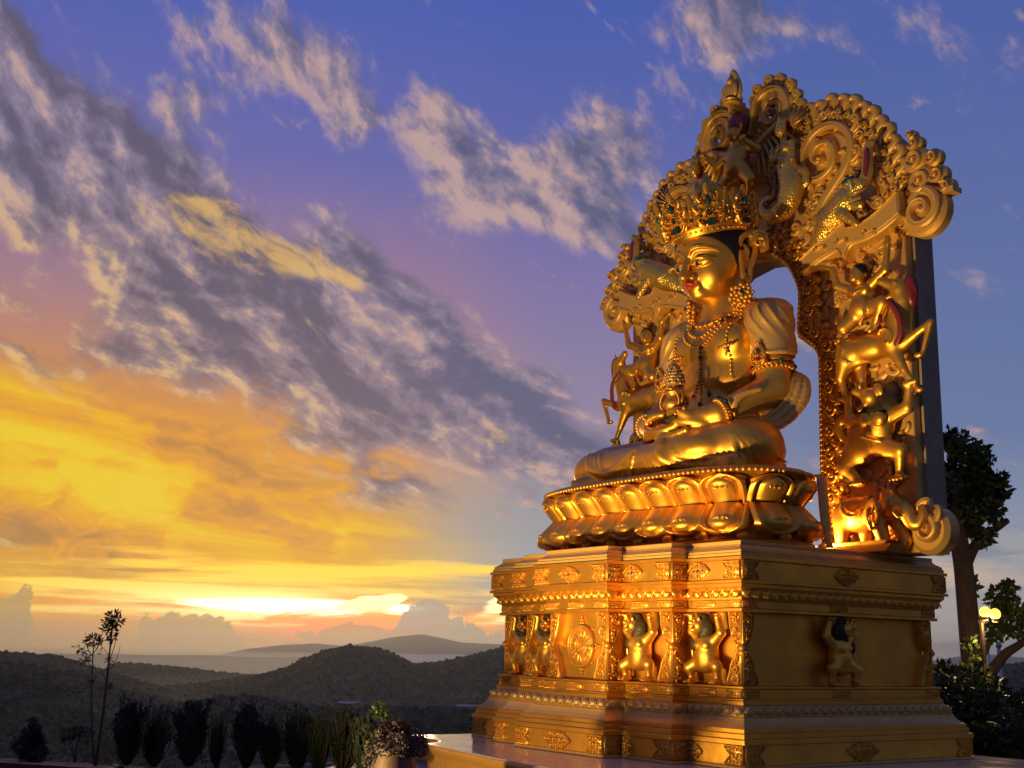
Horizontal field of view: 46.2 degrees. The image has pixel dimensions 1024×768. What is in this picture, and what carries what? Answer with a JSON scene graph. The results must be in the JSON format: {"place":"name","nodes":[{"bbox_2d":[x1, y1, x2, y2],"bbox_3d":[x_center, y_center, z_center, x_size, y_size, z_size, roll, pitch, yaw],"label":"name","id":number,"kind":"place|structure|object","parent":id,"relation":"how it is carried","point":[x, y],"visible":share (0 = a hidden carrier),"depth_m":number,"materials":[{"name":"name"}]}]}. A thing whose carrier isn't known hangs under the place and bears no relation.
{"place":"outdoors","nodes":[
{"label":"outdoors","id":0,"kind":"place"},
{"bbox_2d":[0,688,121,765],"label":"wooded hill","id":1,"kind":"structure","parent":0,"point":[47,728],"depth_m":536.27,"materials":[{"name":"green plant"}]},
{"bbox_2d":[0,661,181,765],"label":"forest","id":2,"kind":"object","parent":1,"relation":"on","point":[68,691],"visible":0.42,"depth_m":594.73,"materials":[{"name":"green plant"}]},
{"bbox_2d":[108,764,123,767],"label":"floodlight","id":3,"kind":"object","parent":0,"point":[116,766],"visible":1,"depth_m":12.55,"materials":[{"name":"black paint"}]},
{"bbox_2d":[120,669,208,684],"bbox_3d":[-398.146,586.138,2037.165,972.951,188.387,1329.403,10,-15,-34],"label":"wooded hill","id":4,"kind":"structure","parent":0,"point":[158,678],"depth_m":2096.15,"materials":[{"name":"green plant"}]},
{"bbox_2d":[105,661,253,685],"bbox_3d":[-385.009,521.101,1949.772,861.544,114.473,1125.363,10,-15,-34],"label":"forest","id":5,"kind":"object","parent":4,"relation":"on","point":[148,670],"visible":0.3,"depth_m":2165.39,"materials":[{"name":"green plant"}]},
{"bbox_2d":[0,653,334,767],"bbox_3d":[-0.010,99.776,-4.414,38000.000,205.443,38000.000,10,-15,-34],"label":"ground","id":6,"kind":"structure","parent":0,"point":[327,764],"depth_m":16.42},
{"bbox_2d":[10,715,50,761],"bbox_3d":[-6.546,4.886,16.377,0.560,0.696,0.568,10,-15,-34],"label":"conifer","id":7,"kind":"object","parent":6,"relation":"on","point":[33,738],"visible":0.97,"depth_m":16.32,"materials":[{"name":"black plant"}]},
{"bbox_2d":[0,761,107,767],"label":"kerb","id":8,"kind":"structure","parent":6,"relation":"on","point":[9,764],"depth_m":15.03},
{"bbox_2d":[58,724,95,762],"bbox_3d":[-5.980,4.933,16.414,0.444,0.547,0.457,-4,-14,24],"label":"young plant","id":9,"kind":"object","parent":6,"relation":"on","point":[76,732],"visible":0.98,"depth_m":16.39,"materials":[{"name":"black plant"}]},
{"bbox_2d":[71,609,126,765],"bbox_3d":[-5.560,4.013,15.949,0.698,2.060,0.276,1,-13,3],"label":"sapling","id":10,"kind":"object","parent":6,"relation":"on","point":[111,621],"visible":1,"depth_m":16.02,"materials":[{"name":"brown"}]},
{"bbox_2d":[111,690,155,764],"bbox_3d":[-5.254,4.723,16.492,0.550,0.976,0.571,10,-15,-34],"label":"shrub","id":11,"kind":"object","parent":6,"relation":"on","point":[126,730],"visible":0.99,"depth_m":16.32,"materials":[{"name":"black plant"}]},
{"bbox_2d":[137,699,174,766],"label":"shrub","id":12,"kind":"object","parent":6,"relation":"on","point":[155,739],"visible":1,"depth_m":16.15,"materials":[{"name":"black plant"}]},
{"bbox_2d":[169,693,216,765],"bbox_3d":[-4.414,4.731,16.465,0.507,0.987,0.630,-9,-16,39],"label":"shrub","id":13,"kind":"object","parent":6,"relation":"on","point":[191,725],"visible":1,"depth_m":16.37,"materials":[{"name":"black plant"}]},
{"bbox_2d":[206,694,234,767],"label":"shrub","id":14,"kind":"object","parent":6,"relation":"on","point":[217,742],"visible":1,"depth_m":16.31,"materials":[{"name":"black plant"}]},
{"bbox_2d":[229,695,265,767],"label":"shrub","id":15,"kind":"object","parent":6,"relation":"on","point":[246,725],"visible":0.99,"depth_m":16.24,"materials":[{"name":"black plant"}]},
{"bbox_2d":[256,705,291,767],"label":"shrub","id":16,"kind":"object","parent":6,"relation":"on","point":[271,750],"visible":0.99,"depth_m":16.12,"materials":[{"name":"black plant"}]},
{"bbox_2d":[280,701,323,767],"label":"shrub","id":17,"kind":"object","parent":6,"relation":"on","point":[296,746],"visible":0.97,"depth_m":16.06,"materials":[{"name":"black plant"}]},
{"bbox_2d":[304,707,336,767],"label":"shrub","id":18,"kind":"object","parent":6,"relation":"on","point":[319,751],"visible":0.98,"depth_m":15.94,"materials":[{"name":"green plant"}]},
{"bbox_2d":[124,707,463,767],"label":"wooded hill","id":19,"kind":"structure","parent":0,"point":[229,742],"depth_m":375.18,"materials":[{"name":"green plant"}]},
{"bbox_2d":[127,692,476,767],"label":"forest","id":20,"kind":"object","parent":19,"relation":"on","point":[456,720],"visible":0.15,"depth_m":452.39,"materials":[{"name":"green plant"}]},
{"bbox_2d":[328,758,427,767],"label":"forecourt paving","id":21,"kind":"structure","parent":0,"point":[421,764],"depth_m":16.88,"materials":[{"name":"grey stone"}]},
{"bbox_2d":[325,701,363,767],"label":"shrub","id":22,"kind":"object","parent":21,"relation":"on","point":[340,735],"visible":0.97,"depth_m":15.85,"materials":[{"name":"green plant"}]},
{"bbox_2d":[346,709,376,767],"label":"shrub","id":23,"kind":"object","parent":21,"relation":"on","point":[359,739],"visible":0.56,"depth_m":15.80,"materials":[{"name":"green plant"}]},
{"bbox_2d":[361,700,397,761],"bbox_3d":[-1.747,4.613,15.682,0.395,0.943,0.342,-8,-16,36],"label":"topiary","id":24,"kind":"object","parent":21,"relation":"on","point":[377,710],"visible":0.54,"depth_m":15.69,"materials":[{"name":"green plant"}]},
{"bbox_2d":[361,719,428,767],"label":"potted plant","id":25,"kind":"object","parent":21,"relation":"on","point":[399,744],"visible":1,"depth_m":13.45,"materials":[{"name":"brown plant"}]},
{"bbox_2d":[933,635,997,747],"bbox_3d":[7.826,5.404,20.415,1.282,2.272,1.648,4,-13,-12],"label":"bush","id":26,"kind":"object","parent":21,"relation":"on","point":[975,676],"visible":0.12,"depth_m":20.50,"materials":[{"name":"green plant"}]},
{"bbox_2d":[933,656,999,753],"bbox_3d":[6.958,5.283,19.190,1.379,1.819,1.527,10,-15,-34],"label":"bush","id":27,"kind":"object","parent":21,"relation":"on","point":[960,698],"visible":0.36,"depth_m":18.93,"materials":[{"name":"green plant"}]},
{"bbox_2d":[943,423,1023,686],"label":"pollarded tree","id":28,"kind":"object","parent":21,"relation":"on","point":[971,508],"visible":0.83,"depth_m":23.13,"materials":[{"name":"green plant"}]},
{"bbox_2d":[979,607,1000,688],"bbox_3d":[8.066,5.041,20.244,0.293,2.522,0.482,7,-14,-25],"label":"lamp post","id":29,"kind":"object","parent":21,"relation":"on","point":[987,613],"visible":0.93,"depth_m":20.41,"materials":[{"name":"black paint"}]},
{"bbox_2d":[969,673,1023,753],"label":"bush","id":30,"kind":"object","parent":21,"relation":"on","point":[999,695],"visible":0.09,"depth_m":19.26,"materials":[{"name":"green plant"}]},
{"bbox_2d":[971,686,1023,759],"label":"bush","id":31,"kind":"object","parent":21,"relation":"on","point":[1003,737],"visible":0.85,"depth_m":18.10,"materials":[{"name":"green plant"}]},
{"bbox_2d":[995,642,1003,692],"bbox_3d":[10.297,6.504,25.227,0.132,2.122,0.132,4,-13,-12],"label":"pole","id":32,"kind":"object","parent":21,"relation":"on","point":[998,646],"visible":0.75,"depth_m":25.37,"materials":[{"name":"silver metal"}]},
{"bbox_2d":[395,653,466,662],"bbox_3d":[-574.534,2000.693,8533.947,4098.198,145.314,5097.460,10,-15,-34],"label":"valley mist","id":33,"kind":"structure","parent":0,"point":[417,658],"depth_m":8346.98,"materials":[{"name":"beige"}]},
{"bbox_2d":[55,654,957,673],"bbox_3d":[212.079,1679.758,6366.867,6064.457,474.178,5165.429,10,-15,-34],"label":"distant hills","id":34,"kind":"structure","parent":0,"point":[244,665],"depth_m":6391.06,"materials":[{"name":"grey"}]},
{"bbox_2d":[0,0,1023,659],"label":"sky","id":35,"kind":"structure","parent":0,"point":[305,337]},
{"bbox_2d":[176,654,1022,707],"bbox_3d":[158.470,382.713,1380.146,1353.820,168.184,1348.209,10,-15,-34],"label":"wooded hill","id":36,"kind":"structure","parent":0,"point":[391,701],"depth_m":1258.52,"materials":[{"name":"green plant"}]},
{"bbox_2d":[337,701,361,707],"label":"greenhouse","id":37,"kind":"object","parent":36,"relation":"on","point":[345,703],"visible":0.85,"depth_m":1137.77,"materials":[{"name":"grey"}]},
{"bbox_2d":[455,704,476,709],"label":"greenhouse","id":38,"kind":"object","parent":36,"relation":"on","point":[468,706],"visible":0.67,"depth_m":1150.17,"materials":[{"name":"grey"}]},
{"bbox_2d":[161,643,1023,708],"bbox_3d":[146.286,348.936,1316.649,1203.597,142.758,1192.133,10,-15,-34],"label":"forest","id":39,"kind":"object","parent":36,"relation":"on","point":[411,672],"visible":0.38,"depth_m":1390.12,"materials":[{"name":"green plant"}]},
{"bbox_2d":[208,634,1023,664],"bbox_3d":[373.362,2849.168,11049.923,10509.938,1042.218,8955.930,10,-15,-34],"label":"mountain range","id":40,"kind":"structure","parent":0,"point":[419,644],"depth_m":11145.86,"materials":[{"name":"grey"}]},
{"bbox_2d":[414,734,1023,767],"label":"terrace","id":41,"kind":"structure","parent":0,"point":[457,751],"depth_m":15.15,"materials":[{"name":"stone"}]},
{"bbox_2d":[471,540,974,767],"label":"statue pedestal","id":42,"kind":"object","parent":41,"relation":"on","point":[739,654],"visible":1,"depth_m":15.28,"materials":[{"name":"gold metal"}]},
{"bbox_2d":[537,464,823,550],"bbox_3d":[2.358,1.980,17.443,2.530,1.042,5.002,10,-15,-34],"label":"lotus throne","id":43,"kind":"object","parent":42,"relation":"on","point":[755,502],"visible":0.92,"depth_m":15.79,"materials":[{"name":"gold metal"}]},
{"bbox_2d":[570,173,832,547],"bbox_3d":[2.668,-0.366,17.920,2.180,5.772,4.287,10,-15,-34],"label":"seated statue","id":44,"kind":"object","parent":43,"relation":"on","point":[731,347],"visible":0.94,"depth_m":17.31,"materials":[{"name":"gold metal"}]},
{"bbox_2d":[659,360,684,411],"bbox_3d":[2.311,0.033,17.123,0.323,0.786,0.449,10,-15,-34],"label":"treasure vase","id":45,"kind":"object","parent":44,"relation":"on","point":[674,377],"visible":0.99,"depth_m":17.03,"materials":[{"name":"gold metal"}]},
{"bbox_2d":[600,69,961,557],"bbox_3d":[3.829,-1.185,19.048,1.076,8.073,7.520,10,-15,-34],"label":"carved backplate","id":46,"kind":"object","parent":42,"relation":"on","point":[855,193],"visible":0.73,"depth_m":17.29,"materials":[{"name":"gold metal"}]},
{"bbox_3d":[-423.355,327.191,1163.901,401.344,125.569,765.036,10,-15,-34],"label":"wooded hill","id":47,"kind":"structure","parent":0,"visible":0},
{"bbox_2d":[0,650,170,699],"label":"forest","id":48,"kind":"object","parent":47,"relation":"on","point":[64,664],"visible":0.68,"depth_m":1304.07,"materials":[{"name":"green plant"}]}
]}

